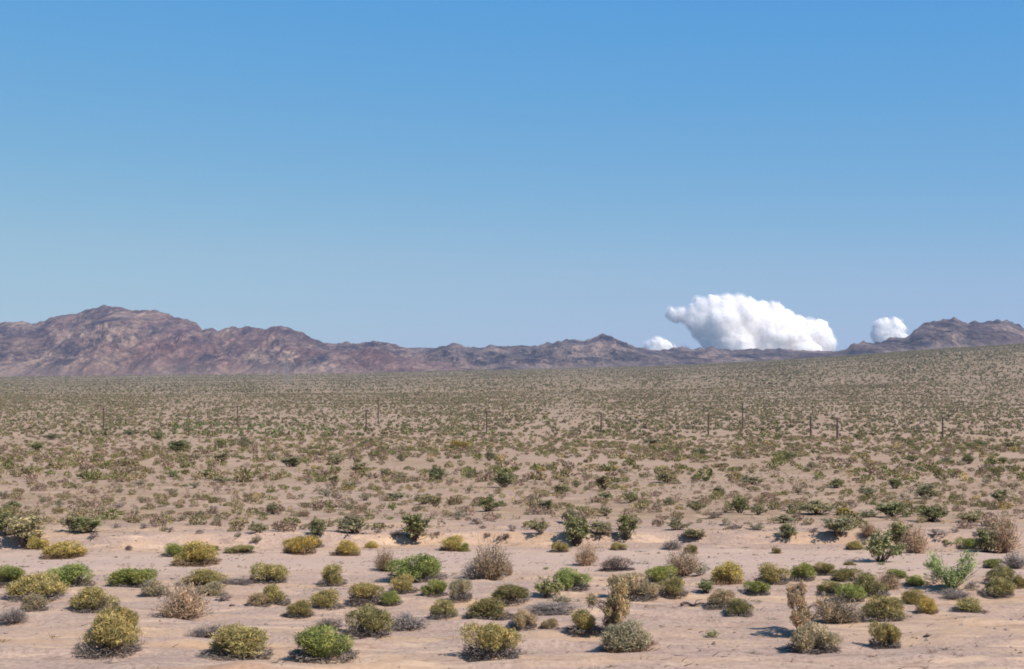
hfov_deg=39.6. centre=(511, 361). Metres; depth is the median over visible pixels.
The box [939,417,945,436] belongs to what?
line pole
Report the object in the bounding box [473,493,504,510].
creosote bush
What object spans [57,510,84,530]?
creosote bush
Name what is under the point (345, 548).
yellow shrub
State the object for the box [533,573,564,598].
creosote bush
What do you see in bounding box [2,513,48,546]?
creosote bush
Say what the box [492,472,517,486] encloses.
creosote bush
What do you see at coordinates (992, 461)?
creosote bush
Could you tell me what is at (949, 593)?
dead shrub
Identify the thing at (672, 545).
dead shrub
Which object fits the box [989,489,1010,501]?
creosote bush
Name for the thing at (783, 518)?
creosote bush
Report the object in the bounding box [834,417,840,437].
line pole
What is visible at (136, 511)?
shrub
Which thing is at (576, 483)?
creosote bush
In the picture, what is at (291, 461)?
creosote bush
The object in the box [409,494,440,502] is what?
creosote bush
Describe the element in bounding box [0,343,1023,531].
desert scrub
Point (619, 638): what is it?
saltbush
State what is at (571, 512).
creosote bush
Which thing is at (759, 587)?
green shrub
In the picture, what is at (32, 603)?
olive shrub
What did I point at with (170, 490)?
shrub
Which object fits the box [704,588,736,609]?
olive shrub
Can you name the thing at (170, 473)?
shrub
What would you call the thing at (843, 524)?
creosote bush
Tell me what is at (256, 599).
olive shrub
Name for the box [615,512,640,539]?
creosote bush
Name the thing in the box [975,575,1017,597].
olive shrub
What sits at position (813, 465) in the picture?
shrub
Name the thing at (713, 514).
shrub
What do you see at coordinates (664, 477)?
creosote bush
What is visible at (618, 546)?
olive shrub
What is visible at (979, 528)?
shrub
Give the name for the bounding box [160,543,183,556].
green shrub
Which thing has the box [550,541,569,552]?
olive shrub
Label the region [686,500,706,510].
creosote bush
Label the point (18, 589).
olive shrub
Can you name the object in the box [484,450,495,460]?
creosote bush
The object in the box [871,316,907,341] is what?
cloud
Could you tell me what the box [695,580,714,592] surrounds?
creosote bush
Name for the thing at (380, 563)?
dry shrub
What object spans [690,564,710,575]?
shrub
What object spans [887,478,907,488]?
creosote bush
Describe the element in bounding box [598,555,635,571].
dead shrub
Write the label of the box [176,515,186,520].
shrub
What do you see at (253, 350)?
mountain
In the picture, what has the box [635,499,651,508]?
creosote bush
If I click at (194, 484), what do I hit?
shrub
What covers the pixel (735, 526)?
shrub
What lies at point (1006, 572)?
olive shrub
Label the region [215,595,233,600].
shrub
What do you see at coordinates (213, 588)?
olive shrub
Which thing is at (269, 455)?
shrub
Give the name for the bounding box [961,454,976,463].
creosote bush
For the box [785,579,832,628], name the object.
cactus
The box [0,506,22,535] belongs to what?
creosote bush
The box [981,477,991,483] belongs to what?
shrub
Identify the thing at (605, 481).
creosote bush
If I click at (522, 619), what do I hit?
olive shrub
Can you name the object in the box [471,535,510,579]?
dry shrub
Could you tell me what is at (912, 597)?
olive shrub
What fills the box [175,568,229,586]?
olive shrub
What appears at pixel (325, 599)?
olive shrub
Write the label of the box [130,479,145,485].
shrub
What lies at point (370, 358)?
hills
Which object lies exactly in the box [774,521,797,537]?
creosote bush
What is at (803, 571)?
green shrub
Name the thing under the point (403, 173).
sky
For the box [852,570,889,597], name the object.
olive shrub
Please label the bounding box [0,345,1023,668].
ground
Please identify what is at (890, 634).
olive shrub
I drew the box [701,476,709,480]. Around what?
creosote bush
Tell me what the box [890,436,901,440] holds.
creosote bush
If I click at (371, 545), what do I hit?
yellow shrub
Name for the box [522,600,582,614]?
dead shrub
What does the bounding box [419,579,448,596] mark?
green shrub
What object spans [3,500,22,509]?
creosote bush
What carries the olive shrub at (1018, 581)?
on the ground at (674, 647)
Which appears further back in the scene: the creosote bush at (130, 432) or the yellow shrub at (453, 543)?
the creosote bush at (130, 432)
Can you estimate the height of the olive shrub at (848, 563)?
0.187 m
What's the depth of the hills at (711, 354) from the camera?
8247.80 m
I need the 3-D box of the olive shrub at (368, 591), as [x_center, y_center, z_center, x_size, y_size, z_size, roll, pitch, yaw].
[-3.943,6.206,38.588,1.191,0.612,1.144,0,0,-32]
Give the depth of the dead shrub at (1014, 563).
51.39 m
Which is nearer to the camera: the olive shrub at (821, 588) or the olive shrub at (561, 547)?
the olive shrub at (821, 588)
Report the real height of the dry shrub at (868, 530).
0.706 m
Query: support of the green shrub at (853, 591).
on the ground at (674, 647)
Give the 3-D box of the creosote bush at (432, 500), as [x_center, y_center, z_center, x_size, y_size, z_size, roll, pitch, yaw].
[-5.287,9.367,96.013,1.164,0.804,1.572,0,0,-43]
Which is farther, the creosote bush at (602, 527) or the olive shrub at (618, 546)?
the creosote bush at (602, 527)
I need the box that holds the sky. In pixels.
[0,0,1023,350]
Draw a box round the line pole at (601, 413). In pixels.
[598,412,602,432]
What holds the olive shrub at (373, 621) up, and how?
on the ground at (674, 647)
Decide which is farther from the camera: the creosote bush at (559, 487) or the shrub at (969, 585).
the creosote bush at (559, 487)
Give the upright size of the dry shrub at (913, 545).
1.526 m
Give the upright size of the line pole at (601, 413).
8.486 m
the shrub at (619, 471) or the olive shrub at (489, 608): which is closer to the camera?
the olive shrub at (489, 608)
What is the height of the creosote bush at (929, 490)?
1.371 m
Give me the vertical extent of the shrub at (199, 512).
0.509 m
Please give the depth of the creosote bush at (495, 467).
173.73 m
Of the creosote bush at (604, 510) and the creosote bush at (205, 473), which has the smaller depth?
the creosote bush at (604, 510)
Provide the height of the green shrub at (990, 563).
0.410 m
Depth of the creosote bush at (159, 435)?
456.02 m
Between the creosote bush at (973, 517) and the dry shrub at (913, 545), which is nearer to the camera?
the dry shrub at (913, 545)
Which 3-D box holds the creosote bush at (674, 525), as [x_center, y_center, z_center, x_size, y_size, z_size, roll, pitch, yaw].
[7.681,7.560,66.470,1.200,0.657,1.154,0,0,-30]
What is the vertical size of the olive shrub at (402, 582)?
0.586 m
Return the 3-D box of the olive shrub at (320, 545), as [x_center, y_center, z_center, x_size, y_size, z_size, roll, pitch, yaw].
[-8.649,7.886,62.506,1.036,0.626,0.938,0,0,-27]
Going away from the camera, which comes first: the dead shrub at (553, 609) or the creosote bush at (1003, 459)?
the dead shrub at (553, 609)
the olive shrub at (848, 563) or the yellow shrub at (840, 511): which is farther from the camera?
the yellow shrub at (840, 511)
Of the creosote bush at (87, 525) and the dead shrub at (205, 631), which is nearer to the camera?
the dead shrub at (205, 631)
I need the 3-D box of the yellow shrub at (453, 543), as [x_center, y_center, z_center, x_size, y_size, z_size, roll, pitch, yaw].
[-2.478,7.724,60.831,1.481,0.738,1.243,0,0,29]
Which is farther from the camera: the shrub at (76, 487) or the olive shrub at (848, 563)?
the shrub at (76, 487)
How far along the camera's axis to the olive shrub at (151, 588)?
40.50 m
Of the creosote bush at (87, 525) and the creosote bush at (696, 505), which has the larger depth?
the creosote bush at (696, 505)
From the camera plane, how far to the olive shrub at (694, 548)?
58.44 m
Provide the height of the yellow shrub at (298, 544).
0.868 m
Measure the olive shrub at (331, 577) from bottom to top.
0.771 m
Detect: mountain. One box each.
[0,305,238,376]
[207,326,375,373]
[419,333,703,369]
[821,317,1023,356]
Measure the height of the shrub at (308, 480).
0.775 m
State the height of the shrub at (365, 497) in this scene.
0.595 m
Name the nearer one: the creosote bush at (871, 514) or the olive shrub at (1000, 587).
the olive shrub at (1000, 587)
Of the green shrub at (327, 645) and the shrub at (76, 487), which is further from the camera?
the shrub at (76, 487)
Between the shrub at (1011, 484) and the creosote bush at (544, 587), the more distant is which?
the shrub at (1011, 484)
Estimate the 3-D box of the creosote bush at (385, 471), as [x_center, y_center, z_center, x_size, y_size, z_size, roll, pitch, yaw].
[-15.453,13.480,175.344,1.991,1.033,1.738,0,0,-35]
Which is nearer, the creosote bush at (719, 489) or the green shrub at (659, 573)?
the green shrub at (659, 573)
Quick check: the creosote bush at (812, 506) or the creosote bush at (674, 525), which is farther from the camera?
the creosote bush at (812, 506)
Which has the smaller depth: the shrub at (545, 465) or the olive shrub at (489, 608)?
the olive shrub at (489, 608)
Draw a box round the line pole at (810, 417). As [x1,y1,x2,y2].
[807,416,813,435]
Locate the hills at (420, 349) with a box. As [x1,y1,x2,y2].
[407,347,435,351]
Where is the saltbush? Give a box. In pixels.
[597,619,657,652]
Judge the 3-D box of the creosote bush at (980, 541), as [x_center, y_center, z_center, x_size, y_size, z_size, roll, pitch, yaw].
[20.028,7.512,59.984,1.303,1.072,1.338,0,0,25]
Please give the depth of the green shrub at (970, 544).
61.52 m
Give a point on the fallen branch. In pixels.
(688, 603)
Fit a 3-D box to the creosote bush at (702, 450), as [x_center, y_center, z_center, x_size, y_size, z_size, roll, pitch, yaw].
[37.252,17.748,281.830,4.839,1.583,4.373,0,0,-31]
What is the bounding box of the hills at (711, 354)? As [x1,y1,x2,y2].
[654,346,836,363]
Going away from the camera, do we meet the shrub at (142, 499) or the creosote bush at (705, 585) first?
the creosote bush at (705, 585)
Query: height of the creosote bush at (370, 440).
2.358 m
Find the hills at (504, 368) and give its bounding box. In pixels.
[487,367,527,369]
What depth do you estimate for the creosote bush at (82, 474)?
162.76 m
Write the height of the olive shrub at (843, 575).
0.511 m
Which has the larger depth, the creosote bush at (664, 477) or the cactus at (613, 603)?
the creosote bush at (664, 477)
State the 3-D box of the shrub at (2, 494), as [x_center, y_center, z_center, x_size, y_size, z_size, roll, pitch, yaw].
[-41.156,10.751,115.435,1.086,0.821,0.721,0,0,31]
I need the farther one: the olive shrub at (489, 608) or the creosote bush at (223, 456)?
the creosote bush at (223, 456)
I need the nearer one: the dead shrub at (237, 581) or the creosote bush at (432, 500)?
the dead shrub at (237, 581)
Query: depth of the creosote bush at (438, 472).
159.66 m
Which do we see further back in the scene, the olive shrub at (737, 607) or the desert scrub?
the desert scrub
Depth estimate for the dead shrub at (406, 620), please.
33.70 m
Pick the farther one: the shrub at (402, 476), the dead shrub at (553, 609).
the shrub at (402, 476)
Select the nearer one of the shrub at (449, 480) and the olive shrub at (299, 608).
the olive shrub at (299, 608)
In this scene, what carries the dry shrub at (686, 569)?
on the ground at (674, 647)
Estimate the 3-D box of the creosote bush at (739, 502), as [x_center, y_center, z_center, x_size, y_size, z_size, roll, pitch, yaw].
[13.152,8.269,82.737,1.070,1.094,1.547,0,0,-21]
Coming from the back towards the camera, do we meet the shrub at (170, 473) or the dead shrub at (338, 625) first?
the shrub at (170, 473)
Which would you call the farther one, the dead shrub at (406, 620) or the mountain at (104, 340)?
the mountain at (104, 340)
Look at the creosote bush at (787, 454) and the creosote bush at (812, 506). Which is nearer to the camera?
the creosote bush at (812, 506)
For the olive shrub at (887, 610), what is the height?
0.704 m
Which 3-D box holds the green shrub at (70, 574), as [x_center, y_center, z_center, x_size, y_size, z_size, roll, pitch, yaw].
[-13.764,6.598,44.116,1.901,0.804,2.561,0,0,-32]
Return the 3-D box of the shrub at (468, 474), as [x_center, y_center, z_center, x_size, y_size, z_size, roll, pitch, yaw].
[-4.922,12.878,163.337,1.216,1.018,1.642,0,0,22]
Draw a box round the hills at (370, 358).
[280,345,474,371]
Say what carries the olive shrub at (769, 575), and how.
on the ground at (674, 647)
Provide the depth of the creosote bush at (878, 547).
54.31 m
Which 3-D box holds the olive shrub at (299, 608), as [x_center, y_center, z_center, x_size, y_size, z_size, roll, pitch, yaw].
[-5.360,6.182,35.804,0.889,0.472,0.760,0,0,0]
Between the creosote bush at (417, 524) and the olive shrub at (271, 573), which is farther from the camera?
the creosote bush at (417, 524)
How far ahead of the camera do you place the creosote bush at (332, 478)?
145.21 m
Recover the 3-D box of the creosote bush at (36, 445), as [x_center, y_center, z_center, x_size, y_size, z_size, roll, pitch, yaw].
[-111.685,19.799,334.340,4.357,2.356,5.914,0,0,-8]
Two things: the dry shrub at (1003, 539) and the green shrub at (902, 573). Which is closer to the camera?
the green shrub at (902, 573)
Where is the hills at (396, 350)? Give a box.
[340,341,424,359]
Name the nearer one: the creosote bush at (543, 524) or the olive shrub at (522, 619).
the olive shrub at (522, 619)
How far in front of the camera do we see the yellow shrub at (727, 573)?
44.72 m
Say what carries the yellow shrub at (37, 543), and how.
on the ground at (674, 647)
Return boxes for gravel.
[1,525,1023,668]
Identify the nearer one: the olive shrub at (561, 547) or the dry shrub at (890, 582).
the dry shrub at (890, 582)
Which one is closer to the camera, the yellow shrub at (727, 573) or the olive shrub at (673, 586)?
the olive shrub at (673, 586)
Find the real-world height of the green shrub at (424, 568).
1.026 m
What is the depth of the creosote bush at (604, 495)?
114.24 m
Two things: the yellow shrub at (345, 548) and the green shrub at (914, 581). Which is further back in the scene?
the yellow shrub at (345, 548)
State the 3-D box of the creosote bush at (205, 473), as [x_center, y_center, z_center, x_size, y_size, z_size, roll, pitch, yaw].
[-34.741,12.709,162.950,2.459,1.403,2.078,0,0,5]
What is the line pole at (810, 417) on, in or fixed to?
on the ground at (674, 647)
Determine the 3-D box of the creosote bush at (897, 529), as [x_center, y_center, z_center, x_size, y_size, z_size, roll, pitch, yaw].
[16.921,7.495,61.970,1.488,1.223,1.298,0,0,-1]
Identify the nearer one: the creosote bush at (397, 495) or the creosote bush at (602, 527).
the creosote bush at (602, 527)
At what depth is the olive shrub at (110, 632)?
29.14 m
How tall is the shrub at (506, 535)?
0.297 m
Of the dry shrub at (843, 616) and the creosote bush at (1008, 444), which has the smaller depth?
the dry shrub at (843, 616)
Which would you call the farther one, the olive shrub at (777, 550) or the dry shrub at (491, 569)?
the olive shrub at (777, 550)
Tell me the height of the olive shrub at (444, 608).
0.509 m
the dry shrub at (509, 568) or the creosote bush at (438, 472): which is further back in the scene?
the creosote bush at (438, 472)
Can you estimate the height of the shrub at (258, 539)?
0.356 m
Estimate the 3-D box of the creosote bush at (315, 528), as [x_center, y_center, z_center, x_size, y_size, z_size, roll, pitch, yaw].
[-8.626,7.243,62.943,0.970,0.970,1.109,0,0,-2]
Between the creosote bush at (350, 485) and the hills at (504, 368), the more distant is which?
the hills at (504, 368)
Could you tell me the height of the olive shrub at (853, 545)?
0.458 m
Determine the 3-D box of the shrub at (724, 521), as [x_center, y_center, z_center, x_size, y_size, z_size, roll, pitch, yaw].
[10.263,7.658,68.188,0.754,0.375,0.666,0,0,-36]
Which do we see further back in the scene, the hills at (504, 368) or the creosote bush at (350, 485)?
the hills at (504, 368)
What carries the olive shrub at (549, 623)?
on the ground at (674, 647)
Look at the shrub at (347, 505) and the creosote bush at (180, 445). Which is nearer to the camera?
the shrub at (347, 505)
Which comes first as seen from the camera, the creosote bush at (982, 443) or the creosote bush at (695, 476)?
the creosote bush at (695, 476)
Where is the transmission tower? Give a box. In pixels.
[282,356,291,382]
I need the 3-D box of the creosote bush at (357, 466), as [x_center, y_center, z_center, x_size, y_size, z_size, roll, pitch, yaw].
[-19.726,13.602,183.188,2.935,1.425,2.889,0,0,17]
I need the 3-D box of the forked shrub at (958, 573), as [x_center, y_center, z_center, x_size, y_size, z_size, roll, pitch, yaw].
[13.039,6.071,42.158,1.676,1.355,2.190,0,0,8]
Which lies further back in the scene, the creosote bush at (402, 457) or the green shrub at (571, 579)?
the creosote bush at (402, 457)
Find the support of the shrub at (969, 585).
on the ground at (674, 647)
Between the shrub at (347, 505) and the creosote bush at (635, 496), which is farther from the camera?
the creosote bush at (635, 496)
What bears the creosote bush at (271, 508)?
on the ground at (674, 647)
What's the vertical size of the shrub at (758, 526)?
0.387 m
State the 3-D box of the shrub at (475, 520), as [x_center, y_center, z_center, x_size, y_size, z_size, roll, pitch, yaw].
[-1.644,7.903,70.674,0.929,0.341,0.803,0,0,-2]
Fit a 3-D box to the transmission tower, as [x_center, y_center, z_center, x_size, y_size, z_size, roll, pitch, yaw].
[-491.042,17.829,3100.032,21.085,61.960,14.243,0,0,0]
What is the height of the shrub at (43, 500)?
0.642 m
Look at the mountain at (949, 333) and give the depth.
7514.61 m
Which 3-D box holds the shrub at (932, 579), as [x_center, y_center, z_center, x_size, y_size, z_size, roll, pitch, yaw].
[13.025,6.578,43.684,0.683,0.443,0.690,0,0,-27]
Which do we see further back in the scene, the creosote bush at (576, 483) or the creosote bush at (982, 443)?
the creosote bush at (982, 443)
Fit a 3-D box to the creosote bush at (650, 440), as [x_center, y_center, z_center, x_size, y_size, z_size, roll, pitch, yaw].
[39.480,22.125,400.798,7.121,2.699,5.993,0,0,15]
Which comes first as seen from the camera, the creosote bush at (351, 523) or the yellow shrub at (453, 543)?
the yellow shrub at (453, 543)
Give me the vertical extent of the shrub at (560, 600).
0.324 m
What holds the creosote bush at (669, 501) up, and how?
on the ground at (674, 647)
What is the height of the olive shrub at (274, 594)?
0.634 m
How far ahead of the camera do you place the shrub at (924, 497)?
109.92 m
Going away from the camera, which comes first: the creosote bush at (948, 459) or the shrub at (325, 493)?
the shrub at (325, 493)
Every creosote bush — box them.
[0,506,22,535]
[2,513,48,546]
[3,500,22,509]
[28,442,45,450]
[39,433,60,439]
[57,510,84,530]
[68,515,106,533]
[75,468,90,478]
[119,429,138,434]
[151,431,165,439]
[164,440,190,451]
[198,467,216,478]
[210,437,227,447]
[212,452,233,462]
[213,475,234,481]
[235,435,257,446]
[246,521,267,531]
[265,502,281,513]
[277,456,308,466]
[306,515,326,535]
[324,453,346,463]
[326,474,339,482]
[331,513,377,532]
[342,482,359,489]
[348,462,370,471]
[360,437,377,443]
[380,467,394,474]
[384,492,406,500]
[394,450,407,460]
[399,512,435,540]
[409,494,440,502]
[425,466,451,479]
[427,495,441,506]
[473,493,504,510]
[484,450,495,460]
[484,464,502,473]
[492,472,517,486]
[528,518,550,532]
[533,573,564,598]
[536,499,555,510]
[551,483,572,493]
[558,507,578,522]
[563,514,591,545]
[570,480,580,486]
[588,520,615,533]
[591,474,614,489]
[597,490,612,498]
[598,505,611,515]
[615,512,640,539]
[621,489,638,502]
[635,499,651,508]
[640,436,662,443]
[651,472,678,482]
[662,496,675,504]
[666,518,689,529]
[679,528,707,538]
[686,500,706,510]
[690,474,702,480]
[691,447,711,453]
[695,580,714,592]
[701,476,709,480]
[711,485,725,495]
[726,496,748,512]
[737,474,766,483]
[747,503,768,514]
[769,514,794,522]
[774,451,797,458]
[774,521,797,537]
[796,499,839,513]
[819,515,855,536]
[827,478,844,487]
[851,433,866,438]
[856,485,878,494]
[856,509,878,516]
[862,527,905,561]
[872,501,907,516]
[886,521,913,546]
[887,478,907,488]
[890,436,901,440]
[903,454,920,460]
[912,483,940,499]
[915,504,949,521]
[940,457,953,462]
[952,512,984,522]
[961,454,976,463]
[965,441,989,445]
[972,528,997,552]
[983,457,997,464]
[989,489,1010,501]
[996,456,1008,463]
[1002,442,1023,446]
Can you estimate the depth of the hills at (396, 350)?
8066.89 m
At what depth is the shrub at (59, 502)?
94.72 m
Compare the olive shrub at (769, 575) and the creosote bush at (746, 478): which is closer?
the olive shrub at (769, 575)
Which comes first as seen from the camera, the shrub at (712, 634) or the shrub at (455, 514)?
the shrub at (712, 634)
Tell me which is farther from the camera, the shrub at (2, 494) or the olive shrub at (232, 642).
the shrub at (2, 494)
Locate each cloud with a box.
[644,337,676,350]
[666,294,835,350]
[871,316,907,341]
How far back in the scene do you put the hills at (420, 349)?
11439.01 m
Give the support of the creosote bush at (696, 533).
on the ground at (674, 647)
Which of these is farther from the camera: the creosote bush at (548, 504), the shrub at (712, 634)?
the creosote bush at (548, 504)
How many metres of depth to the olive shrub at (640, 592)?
39.66 m
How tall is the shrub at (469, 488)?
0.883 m
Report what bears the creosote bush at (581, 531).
on the ground at (674, 647)
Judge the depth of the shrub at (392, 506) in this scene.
88.01 m
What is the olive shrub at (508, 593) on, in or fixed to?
on the ground at (674, 647)
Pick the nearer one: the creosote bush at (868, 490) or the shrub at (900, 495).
the shrub at (900, 495)
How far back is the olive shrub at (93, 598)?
36.74 m
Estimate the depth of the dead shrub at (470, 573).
46.26 m
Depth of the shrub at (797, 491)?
123.72 m
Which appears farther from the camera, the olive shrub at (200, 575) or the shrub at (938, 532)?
the shrub at (938, 532)
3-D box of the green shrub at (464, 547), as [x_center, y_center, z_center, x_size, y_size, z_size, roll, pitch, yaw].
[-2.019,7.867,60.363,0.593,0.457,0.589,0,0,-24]
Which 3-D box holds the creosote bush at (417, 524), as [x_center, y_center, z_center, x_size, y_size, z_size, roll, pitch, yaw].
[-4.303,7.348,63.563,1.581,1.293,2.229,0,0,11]
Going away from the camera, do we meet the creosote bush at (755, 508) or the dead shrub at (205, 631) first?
the dead shrub at (205, 631)
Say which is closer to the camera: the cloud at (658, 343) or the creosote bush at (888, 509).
the creosote bush at (888, 509)
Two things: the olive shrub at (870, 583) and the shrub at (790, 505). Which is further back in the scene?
the shrub at (790, 505)
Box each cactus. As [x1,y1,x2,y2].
[585,572,634,628]
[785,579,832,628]
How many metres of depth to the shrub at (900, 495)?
113.43 m
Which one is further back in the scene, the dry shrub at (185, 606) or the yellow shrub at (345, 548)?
the yellow shrub at (345, 548)
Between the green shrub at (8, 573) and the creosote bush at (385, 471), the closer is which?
the green shrub at (8, 573)
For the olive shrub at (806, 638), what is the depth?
29.92 m
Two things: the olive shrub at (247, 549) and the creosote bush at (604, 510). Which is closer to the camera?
the olive shrub at (247, 549)
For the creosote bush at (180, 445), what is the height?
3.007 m
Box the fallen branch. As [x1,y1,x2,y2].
[680,599,710,606]
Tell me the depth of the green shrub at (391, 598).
38.24 m
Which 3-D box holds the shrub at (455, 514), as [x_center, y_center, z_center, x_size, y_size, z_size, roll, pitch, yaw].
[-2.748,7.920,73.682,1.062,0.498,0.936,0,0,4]
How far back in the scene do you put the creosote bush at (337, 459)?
220.79 m
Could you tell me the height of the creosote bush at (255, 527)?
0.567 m
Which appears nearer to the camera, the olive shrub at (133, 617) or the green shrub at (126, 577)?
the olive shrub at (133, 617)
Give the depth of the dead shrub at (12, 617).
34.15 m
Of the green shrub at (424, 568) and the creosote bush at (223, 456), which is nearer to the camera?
the green shrub at (424, 568)
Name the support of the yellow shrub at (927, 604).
on the ground at (674, 647)
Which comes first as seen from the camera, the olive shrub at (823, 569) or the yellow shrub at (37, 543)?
the olive shrub at (823, 569)
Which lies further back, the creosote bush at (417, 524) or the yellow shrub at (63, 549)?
the creosote bush at (417, 524)
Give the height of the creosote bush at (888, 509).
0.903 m
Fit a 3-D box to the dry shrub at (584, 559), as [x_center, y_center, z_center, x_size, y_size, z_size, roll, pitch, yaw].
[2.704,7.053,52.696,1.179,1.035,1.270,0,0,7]
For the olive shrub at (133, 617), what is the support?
on the ground at (674, 647)
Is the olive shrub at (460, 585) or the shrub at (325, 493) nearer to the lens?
the olive shrub at (460, 585)
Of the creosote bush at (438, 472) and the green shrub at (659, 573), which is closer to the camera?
the green shrub at (659, 573)
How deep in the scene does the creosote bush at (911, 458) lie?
232.49 m
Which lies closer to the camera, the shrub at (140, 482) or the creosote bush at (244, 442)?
the shrub at (140, 482)
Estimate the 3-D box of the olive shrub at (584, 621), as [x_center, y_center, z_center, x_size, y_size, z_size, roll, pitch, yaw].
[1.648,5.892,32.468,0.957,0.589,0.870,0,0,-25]
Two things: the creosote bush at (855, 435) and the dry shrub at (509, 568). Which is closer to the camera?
the dry shrub at (509, 568)
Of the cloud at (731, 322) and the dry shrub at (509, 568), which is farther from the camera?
the cloud at (731, 322)
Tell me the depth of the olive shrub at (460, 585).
38.58 m
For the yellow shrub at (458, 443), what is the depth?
368.23 m
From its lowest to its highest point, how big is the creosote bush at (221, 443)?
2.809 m
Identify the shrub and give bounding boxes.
[0,490,8,498]
[0,563,26,585]
[0,605,31,623]
[1,570,71,601]
[19,592,49,611]
[24,535,49,549]
[38,495,45,503]
[39,540,89,559]
[40,561,96,587]
[54,498,65,505]
[65,584,122,613]
[70,483,82,488]
[70,611,145,658]
[88,602,141,632]
[104,567,162,587]
[128,509,139,516]
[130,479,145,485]
[135,496,146,502]
[139,579,172,596]
[151,570,212,620]
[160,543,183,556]
[162,469,179,476]
[165,488,177,493]
[167,540,221,566]
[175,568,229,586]
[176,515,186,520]
[184,622,235,637]
[189,482,200,487]
[191,453,204,459]
[193,620,273,660]
[194,509,205,516]
[194,579,228,595]
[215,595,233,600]
[221,576,257,584]
[222,544,255,554]
[246,592,272,606]
[248,559,290,583]
[251,535,261,542]
[262,583,291,605]
[263,453,277,458]
[281,534,318,554]
[283,599,315,617]
[287,622,360,663]
[304,477,314,483]
[307,536,324,547]
[307,587,345,609]
[315,615,344,629]
[316,563,348,586]
[318,489,340,495]
[330,539,362,555]
[342,502,352,509]
[342,600,396,638]
[347,582,385,604]
[356,493,370,499]
[364,540,378,547]
[371,544,396,571]
[381,590,403,605]
[384,553,451,583]
[387,574,419,593]
[388,503,396,509]
[391,610,430,630]
[395,472,407,480]
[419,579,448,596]
[427,598,458,619]
[439,534,468,551]
[446,439,471,447]
[446,477,454,482]
[448,577,472,600]
[449,510,468,518]
[455,618,525,660]
[458,543,470,551]
[458,561,483,579]
[460,484,473,492]
[463,597,514,620]
[465,471,475,477]
[471,518,487,523]
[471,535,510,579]
[488,582,532,603]
[496,533,511,538]
[505,559,512,575]
[510,608,538,630]
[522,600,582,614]
[538,462,551,469]
[540,617,559,629]
[549,595,571,605]
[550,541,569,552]
[551,566,592,591]
[563,608,603,634]
[571,538,599,565]
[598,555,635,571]
[609,542,627,550]
[609,570,659,601]
[616,468,630,474]
[643,563,680,582]
[657,576,688,597]
[662,537,682,549]
[663,543,703,577]
[684,544,698,553]
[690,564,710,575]
[703,511,726,517]
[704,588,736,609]
[705,628,720,637]
[709,559,743,584]
[721,518,731,524]
[724,597,753,617]
[727,524,743,528]
[740,580,770,595]
[747,523,764,529]
[752,562,791,584]
[771,548,780,553]
[781,621,844,654]
[784,503,799,508]
[789,487,806,494]
[789,562,815,581]
[805,461,818,468]
[810,589,871,623]
[811,561,836,575]
[815,579,842,596]
[827,567,862,581]
[834,582,867,602]
[835,507,855,514]
[843,561,855,565]
[845,540,863,549]
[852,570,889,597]
[857,593,908,622]
[858,522,876,535]
[867,617,903,648]
[876,570,904,589]
[884,568,909,578]
[897,519,930,553]
[898,493,909,498]
[900,589,926,604]
[903,574,929,586]
[914,596,939,614]
[919,493,933,500]
[922,543,985,589]
[923,571,941,581]
[928,529,947,534]
[936,587,973,598]
[952,536,983,549]
[953,596,988,613]
[963,581,979,589]
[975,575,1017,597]
[976,526,987,530]
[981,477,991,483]
[982,558,1003,567]
[983,513,1023,553]
[984,564,1016,583]
[1001,551,1023,568]
[1006,481,1021,488]
[1011,574,1023,588]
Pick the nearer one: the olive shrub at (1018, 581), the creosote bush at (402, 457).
the olive shrub at (1018, 581)
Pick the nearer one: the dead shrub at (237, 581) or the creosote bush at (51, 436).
the dead shrub at (237, 581)
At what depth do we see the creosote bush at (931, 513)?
73.71 m
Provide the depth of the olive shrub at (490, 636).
27.88 m
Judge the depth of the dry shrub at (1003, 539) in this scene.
59.72 m
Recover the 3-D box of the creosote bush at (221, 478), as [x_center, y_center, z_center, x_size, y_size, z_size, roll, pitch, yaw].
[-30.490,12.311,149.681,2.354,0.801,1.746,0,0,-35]
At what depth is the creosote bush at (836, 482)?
137.62 m
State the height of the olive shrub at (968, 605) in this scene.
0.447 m
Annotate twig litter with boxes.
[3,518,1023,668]
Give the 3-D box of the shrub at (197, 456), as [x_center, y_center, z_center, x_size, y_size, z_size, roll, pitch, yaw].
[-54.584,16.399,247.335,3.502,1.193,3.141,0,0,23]
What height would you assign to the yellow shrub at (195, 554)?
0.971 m
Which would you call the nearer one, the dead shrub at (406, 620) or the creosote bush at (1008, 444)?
the dead shrub at (406, 620)

